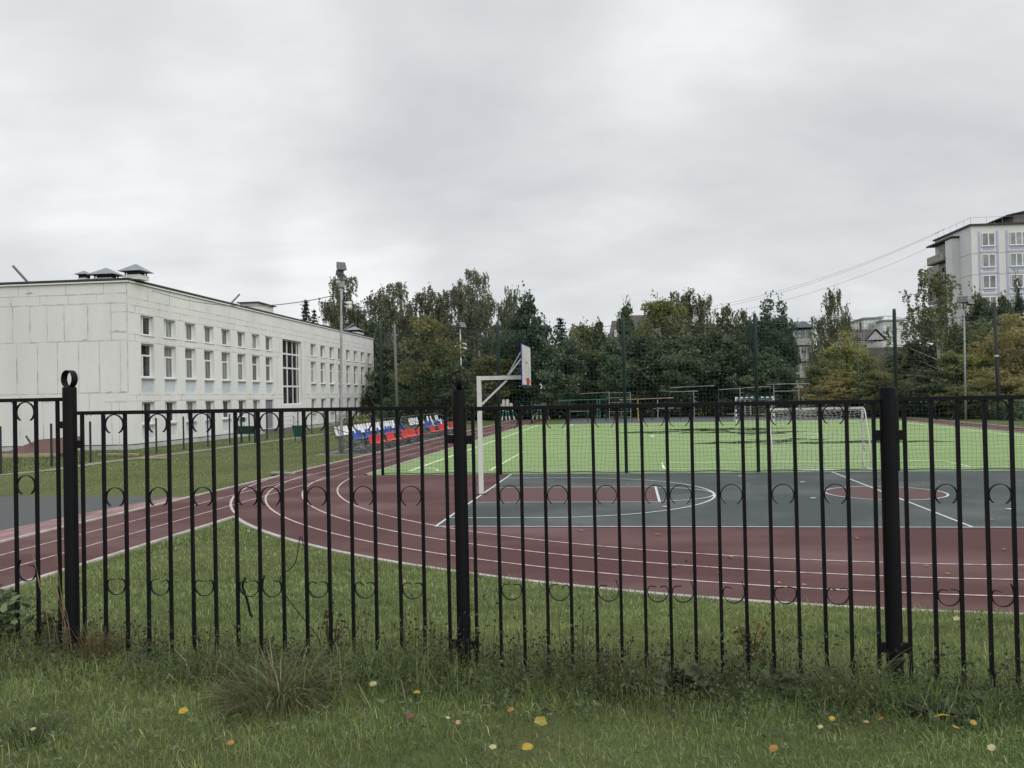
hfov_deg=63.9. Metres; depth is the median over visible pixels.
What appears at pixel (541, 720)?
fallen leaf
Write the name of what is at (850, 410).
bush
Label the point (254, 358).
window
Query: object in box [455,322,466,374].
floodlight pole
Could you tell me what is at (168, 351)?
window
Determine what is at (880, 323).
apartment block
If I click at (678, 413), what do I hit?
bush
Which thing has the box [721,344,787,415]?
broadleaf tree
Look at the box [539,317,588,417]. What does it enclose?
spruce tree
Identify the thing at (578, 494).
court key
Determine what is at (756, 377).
ball stop net
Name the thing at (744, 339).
linden tree
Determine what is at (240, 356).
window
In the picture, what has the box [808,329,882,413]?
autumn tree
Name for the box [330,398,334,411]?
window
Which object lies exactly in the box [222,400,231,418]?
window
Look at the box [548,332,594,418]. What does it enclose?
broadleaf tree
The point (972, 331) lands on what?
birch tree
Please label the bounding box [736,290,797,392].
linden tree
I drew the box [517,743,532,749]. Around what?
fallen leaf
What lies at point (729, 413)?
bush
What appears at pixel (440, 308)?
birch tree
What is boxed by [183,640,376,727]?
grass tuft
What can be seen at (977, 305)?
broadleaf tree
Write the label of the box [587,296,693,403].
mansard building
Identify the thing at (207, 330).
window
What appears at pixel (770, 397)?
football goal
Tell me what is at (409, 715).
fallen leaf
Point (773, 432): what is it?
puddle
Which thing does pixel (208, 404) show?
window
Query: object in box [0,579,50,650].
nettle plant
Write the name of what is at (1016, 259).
window
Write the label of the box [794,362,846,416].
autumn tree
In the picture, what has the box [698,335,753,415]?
broadleaf tree
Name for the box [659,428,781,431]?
puddle
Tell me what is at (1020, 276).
window
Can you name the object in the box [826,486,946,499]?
circle
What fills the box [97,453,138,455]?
plank
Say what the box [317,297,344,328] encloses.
birch tree
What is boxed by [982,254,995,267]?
window
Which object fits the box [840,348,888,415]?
autumn tree
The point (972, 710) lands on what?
dock plant
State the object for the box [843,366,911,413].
autumn tree
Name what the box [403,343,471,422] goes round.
broadleaf tree
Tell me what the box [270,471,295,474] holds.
concrete slab
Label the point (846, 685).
grass tuft
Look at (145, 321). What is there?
window
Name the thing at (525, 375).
basketball hoop
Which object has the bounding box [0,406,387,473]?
fence
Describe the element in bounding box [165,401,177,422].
window
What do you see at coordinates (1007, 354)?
autumn tree
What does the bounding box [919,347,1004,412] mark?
autumn tree
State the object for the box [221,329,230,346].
window
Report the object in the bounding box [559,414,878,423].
workout pad
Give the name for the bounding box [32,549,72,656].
dry stems
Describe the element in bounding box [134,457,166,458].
plank
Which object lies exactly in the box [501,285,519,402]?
birch tree
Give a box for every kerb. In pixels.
[0,419,516,542]
[1,515,234,589]
[232,516,1022,616]
[365,424,526,474]
[899,420,1008,431]
[907,417,1023,427]
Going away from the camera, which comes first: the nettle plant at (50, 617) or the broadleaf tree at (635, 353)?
the nettle plant at (50, 617)
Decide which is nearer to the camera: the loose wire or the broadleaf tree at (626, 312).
the loose wire
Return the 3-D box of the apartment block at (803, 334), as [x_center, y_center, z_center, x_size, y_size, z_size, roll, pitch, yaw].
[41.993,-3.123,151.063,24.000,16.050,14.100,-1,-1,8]
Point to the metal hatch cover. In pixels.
(27, 450)
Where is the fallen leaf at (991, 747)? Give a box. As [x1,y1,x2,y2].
[987,744,995,750]
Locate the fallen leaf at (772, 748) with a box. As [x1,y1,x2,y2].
[765,745,777,751]
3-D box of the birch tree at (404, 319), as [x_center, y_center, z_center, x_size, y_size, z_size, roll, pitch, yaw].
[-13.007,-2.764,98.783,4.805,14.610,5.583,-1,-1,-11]
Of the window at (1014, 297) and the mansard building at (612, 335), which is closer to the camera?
the window at (1014, 297)
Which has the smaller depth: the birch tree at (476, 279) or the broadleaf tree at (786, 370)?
the broadleaf tree at (786, 370)
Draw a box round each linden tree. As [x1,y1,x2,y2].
[733,318,757,414]
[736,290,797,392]
[768,293,805,414]
[1009,269,1023,329]
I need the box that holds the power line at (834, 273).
[712,231,938,306]
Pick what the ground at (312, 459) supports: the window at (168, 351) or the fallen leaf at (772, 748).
the fallen leaf at (772, 748)
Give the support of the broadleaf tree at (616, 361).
on the ground at (312, 459)
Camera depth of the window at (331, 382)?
81.27 m
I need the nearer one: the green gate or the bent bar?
the bent bar
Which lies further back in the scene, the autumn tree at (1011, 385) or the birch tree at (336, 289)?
the birch tree at (336, 289)
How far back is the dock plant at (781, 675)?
4.43 m
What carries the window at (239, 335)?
in the school building at (131, 340)
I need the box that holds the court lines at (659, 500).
[435,470,1009,526]
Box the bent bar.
[241,577,252,616]
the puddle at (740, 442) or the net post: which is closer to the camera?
the puddle at (740, 442)
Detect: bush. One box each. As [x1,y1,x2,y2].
[332,413,378,431]
[359,385,393,421]
[374,391,410,423]
[403,395,436,421]
[418,390,452,420]
[435,395,486,419]
[466,402,518,419]
[504,397,541,418]
[532,400,582,417]
[571,394,608,417]
[590,398,636,416]
[618,399,678,416]
[660,392,697,415]
[683,394,739,415]
[714,394,754,414]
[739,399,786,414]
[775,396,802,414]
[828,404,865,414]
[849,399,878,414]
[899,396,935,415]
[910,401,950,416]
[935,400,990,416]
[969,399,1015,418]
[988,399,1023,419]
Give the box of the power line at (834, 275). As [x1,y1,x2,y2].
[711,233,936,309]
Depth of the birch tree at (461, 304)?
101.65 m
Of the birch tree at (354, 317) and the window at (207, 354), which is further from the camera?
the birch tree at (354, 317)
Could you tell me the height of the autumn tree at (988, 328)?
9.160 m
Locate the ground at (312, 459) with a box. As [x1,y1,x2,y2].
[0,405,1023,767]
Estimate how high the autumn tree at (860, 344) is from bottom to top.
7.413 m
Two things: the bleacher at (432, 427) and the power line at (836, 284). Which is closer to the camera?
the bleacher at (432, 427)
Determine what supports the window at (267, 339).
in the school building at (131, 340)
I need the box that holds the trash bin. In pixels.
[292,425,301,441]
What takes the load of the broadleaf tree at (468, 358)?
on the ground at (312, 459)
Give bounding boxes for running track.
[0,417,1023,612]
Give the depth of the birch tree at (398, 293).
100.85 m
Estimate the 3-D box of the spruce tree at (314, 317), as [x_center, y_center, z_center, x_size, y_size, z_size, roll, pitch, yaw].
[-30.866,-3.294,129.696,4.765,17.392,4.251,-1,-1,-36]
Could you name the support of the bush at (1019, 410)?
on the ground at (312, 459)
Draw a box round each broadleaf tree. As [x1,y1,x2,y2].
[343,315,392,384]
[364,333,421,419]
[379,357,422,420]
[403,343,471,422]
[430,372,490,417]
[449,346,490,399]
[486,346,520,418]
[509,332,580,419]
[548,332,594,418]
[581,317,628,416]
[591,336,646,416]
[611,295,639,391]
[611,326,662,416]
[630,336,709,414]
[655,332,724,412]
[680,322,734,415]
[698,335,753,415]
[711,303,745,382]
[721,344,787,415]
[726,308,751,375]
[743,344,805,415]
[878,339,937,411]
[887,368,959,417]
[953,281,996,378]
[966,300,1012,341]
[996,290,1022,343]
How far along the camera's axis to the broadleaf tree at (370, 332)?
103.22 m
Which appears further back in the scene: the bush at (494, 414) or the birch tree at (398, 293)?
the birch tree at (398, 293)
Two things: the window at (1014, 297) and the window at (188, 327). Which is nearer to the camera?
the window at (188, 327)
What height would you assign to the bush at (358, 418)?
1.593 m
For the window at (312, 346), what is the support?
in the school building at (131, 340)
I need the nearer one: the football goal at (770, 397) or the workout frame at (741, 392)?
the football goal at (770, 397)
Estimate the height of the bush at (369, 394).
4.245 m
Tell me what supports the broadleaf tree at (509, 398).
on the ground at (312, 459)
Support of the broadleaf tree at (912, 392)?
on the ground at (312, 459)
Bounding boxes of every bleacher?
[323,417,430,453]
[400,413,452,438]
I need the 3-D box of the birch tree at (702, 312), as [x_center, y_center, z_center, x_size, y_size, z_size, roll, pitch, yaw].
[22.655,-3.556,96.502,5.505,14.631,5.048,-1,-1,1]
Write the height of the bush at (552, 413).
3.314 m
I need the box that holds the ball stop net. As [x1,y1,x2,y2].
[378,309,1023,474]
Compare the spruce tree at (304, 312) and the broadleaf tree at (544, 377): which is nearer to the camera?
the broadleaf tree at (544, 377)
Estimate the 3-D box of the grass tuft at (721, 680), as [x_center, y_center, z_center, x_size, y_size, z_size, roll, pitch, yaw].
[1.133,1.551,4.528,0.707,0.269,0.621,-2,-1,42]
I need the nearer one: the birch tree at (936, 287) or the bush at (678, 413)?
the birch tree at (936, 287)
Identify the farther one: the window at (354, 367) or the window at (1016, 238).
the window at (1016, 238)
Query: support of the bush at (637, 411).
on the ground at (312, 459)
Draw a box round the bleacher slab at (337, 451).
[315,431,450,455]
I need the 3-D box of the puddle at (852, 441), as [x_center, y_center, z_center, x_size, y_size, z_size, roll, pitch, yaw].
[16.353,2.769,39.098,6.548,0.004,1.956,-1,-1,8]
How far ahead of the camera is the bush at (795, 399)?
86.20 m
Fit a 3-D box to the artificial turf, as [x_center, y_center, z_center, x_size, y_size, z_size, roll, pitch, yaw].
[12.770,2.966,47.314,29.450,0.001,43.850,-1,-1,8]
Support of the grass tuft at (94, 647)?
on the ground at (312, 459)
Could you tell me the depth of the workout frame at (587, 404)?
75.72 m
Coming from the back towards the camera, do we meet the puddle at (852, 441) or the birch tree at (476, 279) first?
the birch tree at (476, 279)
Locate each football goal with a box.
[735,396,773,421]
[766,407,872,470]
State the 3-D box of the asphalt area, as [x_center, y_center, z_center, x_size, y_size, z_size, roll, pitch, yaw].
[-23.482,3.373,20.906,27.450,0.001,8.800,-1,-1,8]
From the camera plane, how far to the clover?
4.05 m
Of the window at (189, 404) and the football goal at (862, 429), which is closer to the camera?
the football goal at (862, 429)
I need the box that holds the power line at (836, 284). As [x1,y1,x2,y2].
[735,249,924,311]
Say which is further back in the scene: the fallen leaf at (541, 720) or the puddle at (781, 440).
the puddle at (781, 440)
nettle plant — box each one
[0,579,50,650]
[20,605,64,641]
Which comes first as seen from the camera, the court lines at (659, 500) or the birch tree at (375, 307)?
the court lines at (659, 500)
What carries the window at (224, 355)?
in the school building at (131, 340)
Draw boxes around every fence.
[0,370,1023,693]
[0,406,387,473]
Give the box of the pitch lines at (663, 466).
[409,420,1020,470]
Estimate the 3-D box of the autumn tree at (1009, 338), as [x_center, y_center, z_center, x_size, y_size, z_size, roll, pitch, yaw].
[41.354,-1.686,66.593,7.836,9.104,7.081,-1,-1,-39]
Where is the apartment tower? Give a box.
[926,211,1023,377]
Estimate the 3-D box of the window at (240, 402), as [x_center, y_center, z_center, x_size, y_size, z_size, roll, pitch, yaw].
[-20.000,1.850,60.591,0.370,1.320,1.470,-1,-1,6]
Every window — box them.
[141,316,154,336]
[141,344,155,378]
[142,402,154,424]
[164,320,176,339]
[164,346,176,378]
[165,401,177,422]
[185,323,196,341]
[185,348,196,379]
[186,401,197,421]
[204,326,211,343]
[204,350,210,379]
[205,401,215,420]
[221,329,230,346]
[222,352,231,380]
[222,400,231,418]
[237,332,243,347]
[237,354,246,381]
[238,400,247,417]
[252,334,258,349]
[252,356,260,381]
[253,400,260,416]
[265,337,272,351]
[266,357,269,381]
[282,339,299,404]
[310,344,314,356]
[311,362,316,383]
[320,346,322,357]
[321,363,323,383]
[321,399,323,412]
[329,347,334,359]
[330,364,332,383]
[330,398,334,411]
[338,365,343,384]
[346,366,350,384]
[354,367,355,384]
[361,367,362,384]
[868,323,873,328]
[981,233,995,246]
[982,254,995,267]
[983,275,996,288]
[984,296,996,306]
[1009,232,1023,245]
[1010,253,1023,266]
[1010,274,1023,287]
[1011,295,1023,308]
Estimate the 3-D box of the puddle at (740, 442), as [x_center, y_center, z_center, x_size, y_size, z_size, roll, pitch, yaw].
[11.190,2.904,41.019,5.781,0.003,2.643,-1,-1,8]
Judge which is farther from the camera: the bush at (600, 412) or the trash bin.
the bush at (600, 412)
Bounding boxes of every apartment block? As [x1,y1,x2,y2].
[697,322,813,401]
[851,317,882,347]
[876,319,904,346]
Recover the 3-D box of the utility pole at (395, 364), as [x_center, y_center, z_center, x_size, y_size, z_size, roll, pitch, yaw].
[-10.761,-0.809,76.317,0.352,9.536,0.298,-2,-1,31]
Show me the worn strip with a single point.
(26, 529)
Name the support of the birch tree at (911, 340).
on the ground at (312, 459)
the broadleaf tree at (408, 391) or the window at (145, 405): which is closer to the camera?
the window at (145, 405)
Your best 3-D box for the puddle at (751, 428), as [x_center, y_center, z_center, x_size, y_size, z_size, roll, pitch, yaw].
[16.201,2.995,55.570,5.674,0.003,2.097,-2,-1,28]
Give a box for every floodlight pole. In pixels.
[336,262,351,452]
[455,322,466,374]
[957,296,974,419]
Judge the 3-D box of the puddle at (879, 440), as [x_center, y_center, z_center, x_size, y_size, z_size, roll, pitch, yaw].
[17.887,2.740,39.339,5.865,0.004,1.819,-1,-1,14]
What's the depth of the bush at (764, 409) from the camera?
86.95 m
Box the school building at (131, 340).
[0,264,373,451]
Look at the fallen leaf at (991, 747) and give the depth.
3.65 m
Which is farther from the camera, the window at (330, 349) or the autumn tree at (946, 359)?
the window at (330, 349)
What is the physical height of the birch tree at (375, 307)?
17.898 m
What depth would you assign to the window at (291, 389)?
70.98 m
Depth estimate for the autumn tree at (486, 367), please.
86.76 m
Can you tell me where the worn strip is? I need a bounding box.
[0,497,182,539]
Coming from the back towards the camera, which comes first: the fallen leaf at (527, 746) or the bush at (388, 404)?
the bush at (388, 404)
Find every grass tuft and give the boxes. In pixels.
[0,704,89,751]
[62,616,135,666]
[173,640,252,685]
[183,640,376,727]
[561,645,671,702]
[660,626,768,697]
[765,624,952,723]
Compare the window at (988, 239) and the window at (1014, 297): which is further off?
the window at (988, 239)
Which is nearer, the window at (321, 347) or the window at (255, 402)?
the window at (255, 402)
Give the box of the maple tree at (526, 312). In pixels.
[485,280,562,418]
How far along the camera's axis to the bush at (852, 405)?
78.06 m
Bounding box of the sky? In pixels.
[0,0,1023,391]
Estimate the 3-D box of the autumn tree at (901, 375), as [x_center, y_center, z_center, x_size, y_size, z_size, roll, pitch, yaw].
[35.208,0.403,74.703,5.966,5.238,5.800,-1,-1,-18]
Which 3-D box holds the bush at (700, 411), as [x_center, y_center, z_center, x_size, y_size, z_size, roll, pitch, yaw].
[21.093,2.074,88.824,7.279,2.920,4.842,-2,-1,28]
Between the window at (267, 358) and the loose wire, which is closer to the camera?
the loose wire
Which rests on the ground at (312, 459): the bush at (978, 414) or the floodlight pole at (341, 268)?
the bush at (978, 414)
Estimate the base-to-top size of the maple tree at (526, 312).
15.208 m
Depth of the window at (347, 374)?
86.52 m
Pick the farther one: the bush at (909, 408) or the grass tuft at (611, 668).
the bush at (909, 408)
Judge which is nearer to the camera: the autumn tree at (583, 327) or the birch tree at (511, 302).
the autumn tree at (583, 327)
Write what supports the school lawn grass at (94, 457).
on the ground at (312, 459)
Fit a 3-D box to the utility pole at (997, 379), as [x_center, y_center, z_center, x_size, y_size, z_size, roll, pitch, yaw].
[35.136,-1.551,59.640,1.400,8.642,0.300,-1,-1,8]
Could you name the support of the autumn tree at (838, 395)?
on the ground at (312, 459)
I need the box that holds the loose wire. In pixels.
[280,536,320,651]
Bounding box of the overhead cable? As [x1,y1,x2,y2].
[152,290,339,305]
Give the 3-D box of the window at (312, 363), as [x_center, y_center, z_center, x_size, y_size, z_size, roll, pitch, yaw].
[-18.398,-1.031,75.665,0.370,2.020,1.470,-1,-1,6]
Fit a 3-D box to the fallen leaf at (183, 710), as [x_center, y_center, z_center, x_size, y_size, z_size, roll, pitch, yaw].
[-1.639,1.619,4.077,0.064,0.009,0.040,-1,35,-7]
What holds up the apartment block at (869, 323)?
on the ground at (312, 459)
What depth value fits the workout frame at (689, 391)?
78.36 m
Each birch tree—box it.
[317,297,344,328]
[322,275,366,327]
[345,300,364,328]
[358,284,402,411]
[362,281,419,416]
[384,300,422,369]
[400,282,438,391]
[418,289,466,388]
[442,278,478,355]
[451,267,495,356]
[465,293,507,413]
[484,299,515,400]
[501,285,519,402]
[657,287,711,402]
[691,292,726,413]
[802,314,836,392]
[811,286,859,369]
[840,309,860,349]
[883,266,986,402]
[898,323,936,360]
[933,321,983,380]
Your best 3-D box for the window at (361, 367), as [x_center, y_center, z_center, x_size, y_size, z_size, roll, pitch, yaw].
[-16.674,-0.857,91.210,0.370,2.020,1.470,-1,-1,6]
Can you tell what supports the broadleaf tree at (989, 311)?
on the ground at (312, 459)
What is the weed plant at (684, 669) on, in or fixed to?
on the ground at (312, 459)
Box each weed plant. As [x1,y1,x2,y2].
[321,601,347,652]
[654,661,711,698]
[730,618,768,661]
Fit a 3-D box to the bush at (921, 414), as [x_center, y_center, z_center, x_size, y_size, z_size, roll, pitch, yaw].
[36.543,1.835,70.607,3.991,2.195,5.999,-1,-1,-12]
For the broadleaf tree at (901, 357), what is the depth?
74.87 m
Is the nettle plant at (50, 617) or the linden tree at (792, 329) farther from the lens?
the linden tree at (792, 329)
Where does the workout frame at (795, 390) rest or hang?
on the workout pad
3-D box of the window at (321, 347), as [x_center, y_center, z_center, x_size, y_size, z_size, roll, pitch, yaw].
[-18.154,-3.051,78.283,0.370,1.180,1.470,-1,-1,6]
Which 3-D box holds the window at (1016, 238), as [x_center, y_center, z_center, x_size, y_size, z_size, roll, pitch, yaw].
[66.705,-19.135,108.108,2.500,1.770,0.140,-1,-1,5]
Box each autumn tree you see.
[388,308,470,419]
[462,351,529,419]
[568,320,606,403]
[632,290,692,394]
[788,368,861,416]
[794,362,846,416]
[797,339,857,415]
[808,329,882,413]
[833,340,884,412]
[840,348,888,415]
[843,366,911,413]
[863,359,918,414]
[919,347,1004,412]
[921,381,1008,418]
[943,341,1011,415]
[954,368,1023,413]
[960,316,1021,354]
[971,306,1023,413]
[977,339,1011,367]
[982,333,1023,394]
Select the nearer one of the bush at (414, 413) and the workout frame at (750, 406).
the workout frame at (750, 406)
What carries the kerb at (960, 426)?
on the ground at (312, 459)
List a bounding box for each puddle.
[627,431,738,433]
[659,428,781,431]
[695,440,780,443]
[722,428,777,428]
[735,440,818,442]
[745,431,804,434]
[811,441,922,443]
[833,440,954,441]
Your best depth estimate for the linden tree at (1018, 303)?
84.26 m
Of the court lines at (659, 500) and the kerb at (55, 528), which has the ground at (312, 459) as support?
the kerb at (55, 528)
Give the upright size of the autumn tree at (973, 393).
3.073 m
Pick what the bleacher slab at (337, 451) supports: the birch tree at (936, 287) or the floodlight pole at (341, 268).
the floodlight pole at (341, 268)
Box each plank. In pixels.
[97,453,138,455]
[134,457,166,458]
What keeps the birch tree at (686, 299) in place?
on the ground at (312, 459)
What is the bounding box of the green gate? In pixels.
[238,412,255,442]
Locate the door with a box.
[266,400,272,427]
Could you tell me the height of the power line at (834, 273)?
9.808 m
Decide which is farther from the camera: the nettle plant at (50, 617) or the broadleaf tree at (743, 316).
the broadleaf tree at (743, 316)
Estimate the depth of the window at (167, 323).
50.89 m
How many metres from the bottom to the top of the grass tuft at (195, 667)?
0.193 m
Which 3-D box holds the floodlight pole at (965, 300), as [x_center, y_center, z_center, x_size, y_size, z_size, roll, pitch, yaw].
[33.947,-1.923,61.317,1.058,9.279,0.761,-1,-1,-21]
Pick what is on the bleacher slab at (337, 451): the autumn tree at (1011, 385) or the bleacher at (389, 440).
the bleacher at (389, 440)
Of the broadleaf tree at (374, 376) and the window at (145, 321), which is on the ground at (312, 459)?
the broadleaf tree at (374, 376)
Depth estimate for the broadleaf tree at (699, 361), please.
84.49 m
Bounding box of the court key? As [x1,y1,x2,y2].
[476,487,657,501]
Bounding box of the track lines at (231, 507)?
[0,418,1023,596]
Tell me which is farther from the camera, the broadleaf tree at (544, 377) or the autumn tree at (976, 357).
the broadleaf tree at (544, 377)
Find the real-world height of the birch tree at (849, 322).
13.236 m
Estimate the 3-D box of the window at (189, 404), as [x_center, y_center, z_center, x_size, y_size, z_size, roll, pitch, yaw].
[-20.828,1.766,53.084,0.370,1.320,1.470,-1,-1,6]
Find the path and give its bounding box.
[0,432,334,474]
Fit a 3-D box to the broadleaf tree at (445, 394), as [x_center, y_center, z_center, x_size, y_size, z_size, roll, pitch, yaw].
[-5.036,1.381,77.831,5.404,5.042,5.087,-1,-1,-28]
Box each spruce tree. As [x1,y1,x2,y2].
[300,298,311,321]
[310,310,318,323]
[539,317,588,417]
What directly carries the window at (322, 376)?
in the school building at (131, 340)
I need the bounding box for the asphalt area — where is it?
[0,497,166,529]
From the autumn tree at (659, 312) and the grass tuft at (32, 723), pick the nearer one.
the grass tuft at (32, 723)
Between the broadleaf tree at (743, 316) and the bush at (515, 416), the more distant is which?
the broadleaf tree at (743, 316)
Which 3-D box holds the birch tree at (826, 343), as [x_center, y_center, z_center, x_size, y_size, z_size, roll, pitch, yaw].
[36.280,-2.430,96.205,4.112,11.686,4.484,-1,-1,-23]
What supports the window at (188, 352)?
in the school building at (131, 340)
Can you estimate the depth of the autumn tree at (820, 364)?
77.37 m
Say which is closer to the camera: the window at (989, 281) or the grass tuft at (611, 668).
the grass tuft at (611, 668)
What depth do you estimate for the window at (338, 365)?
83.80 m
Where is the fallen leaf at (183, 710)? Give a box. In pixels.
[175,706,187,713]
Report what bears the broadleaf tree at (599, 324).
on the ground at (312, 459)
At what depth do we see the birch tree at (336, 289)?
116.61 m
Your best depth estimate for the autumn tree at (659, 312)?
95.94 m
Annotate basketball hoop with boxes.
[476,343,531,494]
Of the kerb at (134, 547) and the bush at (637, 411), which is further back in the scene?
the bush at (637, 411)
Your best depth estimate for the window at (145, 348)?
48.38 m
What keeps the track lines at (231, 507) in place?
on the running track
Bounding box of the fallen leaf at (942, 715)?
[934,714,954,716]
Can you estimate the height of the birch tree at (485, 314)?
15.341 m
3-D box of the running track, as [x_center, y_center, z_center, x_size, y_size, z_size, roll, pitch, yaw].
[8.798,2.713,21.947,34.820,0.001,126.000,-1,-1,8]
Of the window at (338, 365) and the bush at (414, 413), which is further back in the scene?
the bush at (414, 413)
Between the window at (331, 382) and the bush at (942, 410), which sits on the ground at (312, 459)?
the bush at (942, 410)
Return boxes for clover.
[0,660,1023,767]
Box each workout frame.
[559,392,607,421]
[597,392,630,420]
[619,397,680,420]
[668,385,719,418]
[719,386,770,417]
[738,398,778,416]
[767,383,809,417]
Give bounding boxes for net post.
[857,355,859,418]
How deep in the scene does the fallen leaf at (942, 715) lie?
3.98 m
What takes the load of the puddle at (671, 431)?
on the artificial turf
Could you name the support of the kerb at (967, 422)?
on the ground at (312, 459)
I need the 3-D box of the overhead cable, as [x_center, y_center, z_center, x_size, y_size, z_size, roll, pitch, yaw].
[-14.722,-4.848,43.935,16.380,1.840,0.040,-2,-1,36]
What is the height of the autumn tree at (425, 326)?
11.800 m
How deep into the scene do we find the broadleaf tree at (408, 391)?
87.42 m
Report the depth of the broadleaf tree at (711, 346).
84.94 m
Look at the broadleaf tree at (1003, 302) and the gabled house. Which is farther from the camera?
the gabled house
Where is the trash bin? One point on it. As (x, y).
(297, 430)
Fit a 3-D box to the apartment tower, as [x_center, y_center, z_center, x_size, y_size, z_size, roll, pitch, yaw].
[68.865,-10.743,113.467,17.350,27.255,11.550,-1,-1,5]
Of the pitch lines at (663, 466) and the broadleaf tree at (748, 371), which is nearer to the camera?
the pitch lines at (663, 466)
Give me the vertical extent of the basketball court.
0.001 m
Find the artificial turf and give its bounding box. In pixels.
[368,419,1023,474]
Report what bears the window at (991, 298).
in the apartment tower
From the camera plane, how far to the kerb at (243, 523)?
11.44 m
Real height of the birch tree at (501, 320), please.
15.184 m
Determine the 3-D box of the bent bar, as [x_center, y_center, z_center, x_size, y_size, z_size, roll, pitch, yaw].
[-1.643,1.324,5.102,0.076,0.250,0.014,-1,-1,8]
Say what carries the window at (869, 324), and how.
in the apartment block at (869, 323)
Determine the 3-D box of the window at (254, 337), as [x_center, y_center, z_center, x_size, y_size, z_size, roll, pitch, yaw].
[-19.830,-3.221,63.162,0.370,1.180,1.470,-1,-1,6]
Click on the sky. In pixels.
(589, 154)
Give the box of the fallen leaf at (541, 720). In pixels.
[531,716,546,725]
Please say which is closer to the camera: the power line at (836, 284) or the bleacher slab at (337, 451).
the bleacher slab at (337, 451)
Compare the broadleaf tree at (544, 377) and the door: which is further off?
the broadleaf tree at (544, 377)
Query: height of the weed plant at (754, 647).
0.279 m
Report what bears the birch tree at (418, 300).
on the ground at (312, 459)
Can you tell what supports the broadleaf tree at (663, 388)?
on the ground at (312, 459)
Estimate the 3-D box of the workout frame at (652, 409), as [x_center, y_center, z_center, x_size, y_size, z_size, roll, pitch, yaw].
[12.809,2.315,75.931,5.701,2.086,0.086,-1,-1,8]
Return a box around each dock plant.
[757,665,805,698]
[875,690,990,728]
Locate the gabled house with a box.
[836,322,885,347]
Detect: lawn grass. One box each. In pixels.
[0,422,494,493]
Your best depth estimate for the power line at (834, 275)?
121.94 m
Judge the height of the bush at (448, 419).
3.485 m
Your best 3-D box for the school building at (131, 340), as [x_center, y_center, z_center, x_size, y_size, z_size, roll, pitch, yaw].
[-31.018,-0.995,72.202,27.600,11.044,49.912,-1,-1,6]
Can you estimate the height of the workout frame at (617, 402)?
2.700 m
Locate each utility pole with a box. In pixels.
[393,324,397,405]
[984,303,1005,419]
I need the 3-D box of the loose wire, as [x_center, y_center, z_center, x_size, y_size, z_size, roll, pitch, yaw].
[-1.312,1.309,5.081,0.240,0.736,0.053,-1,-1,-5]
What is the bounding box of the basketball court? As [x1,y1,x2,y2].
[436,470,1023,527]
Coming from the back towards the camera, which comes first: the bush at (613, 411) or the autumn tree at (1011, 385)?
the bush at (613, 411)
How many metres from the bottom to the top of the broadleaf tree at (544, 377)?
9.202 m
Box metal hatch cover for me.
[2,435,79,457]
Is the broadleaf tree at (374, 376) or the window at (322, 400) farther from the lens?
the broadleaf tree at (374, 376)
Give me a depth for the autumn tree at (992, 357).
68.63 m
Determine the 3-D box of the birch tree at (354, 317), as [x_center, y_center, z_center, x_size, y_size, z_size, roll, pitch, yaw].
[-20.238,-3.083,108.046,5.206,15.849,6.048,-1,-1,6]
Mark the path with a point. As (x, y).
(95, 463)
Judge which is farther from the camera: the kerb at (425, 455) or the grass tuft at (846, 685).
the kerb at (425, 455)
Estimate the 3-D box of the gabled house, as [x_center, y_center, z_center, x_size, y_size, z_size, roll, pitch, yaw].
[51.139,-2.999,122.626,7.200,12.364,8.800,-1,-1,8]
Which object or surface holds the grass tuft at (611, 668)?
on the ground at (312, 459)
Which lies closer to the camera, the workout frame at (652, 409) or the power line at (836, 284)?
the workout frame at (652, 409)
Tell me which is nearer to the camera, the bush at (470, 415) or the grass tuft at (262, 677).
the grass tuft at (262, 677)
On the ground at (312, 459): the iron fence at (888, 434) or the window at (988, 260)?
the iron fence at (888, 434)
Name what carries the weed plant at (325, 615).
on the ground at (312, 459)
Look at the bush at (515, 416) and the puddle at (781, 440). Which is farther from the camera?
the bush at (515, 416)
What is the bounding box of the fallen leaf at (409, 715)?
[405,712,413,717]
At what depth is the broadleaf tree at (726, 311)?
121.51 m
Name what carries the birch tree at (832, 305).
on the ground at (312, 459)

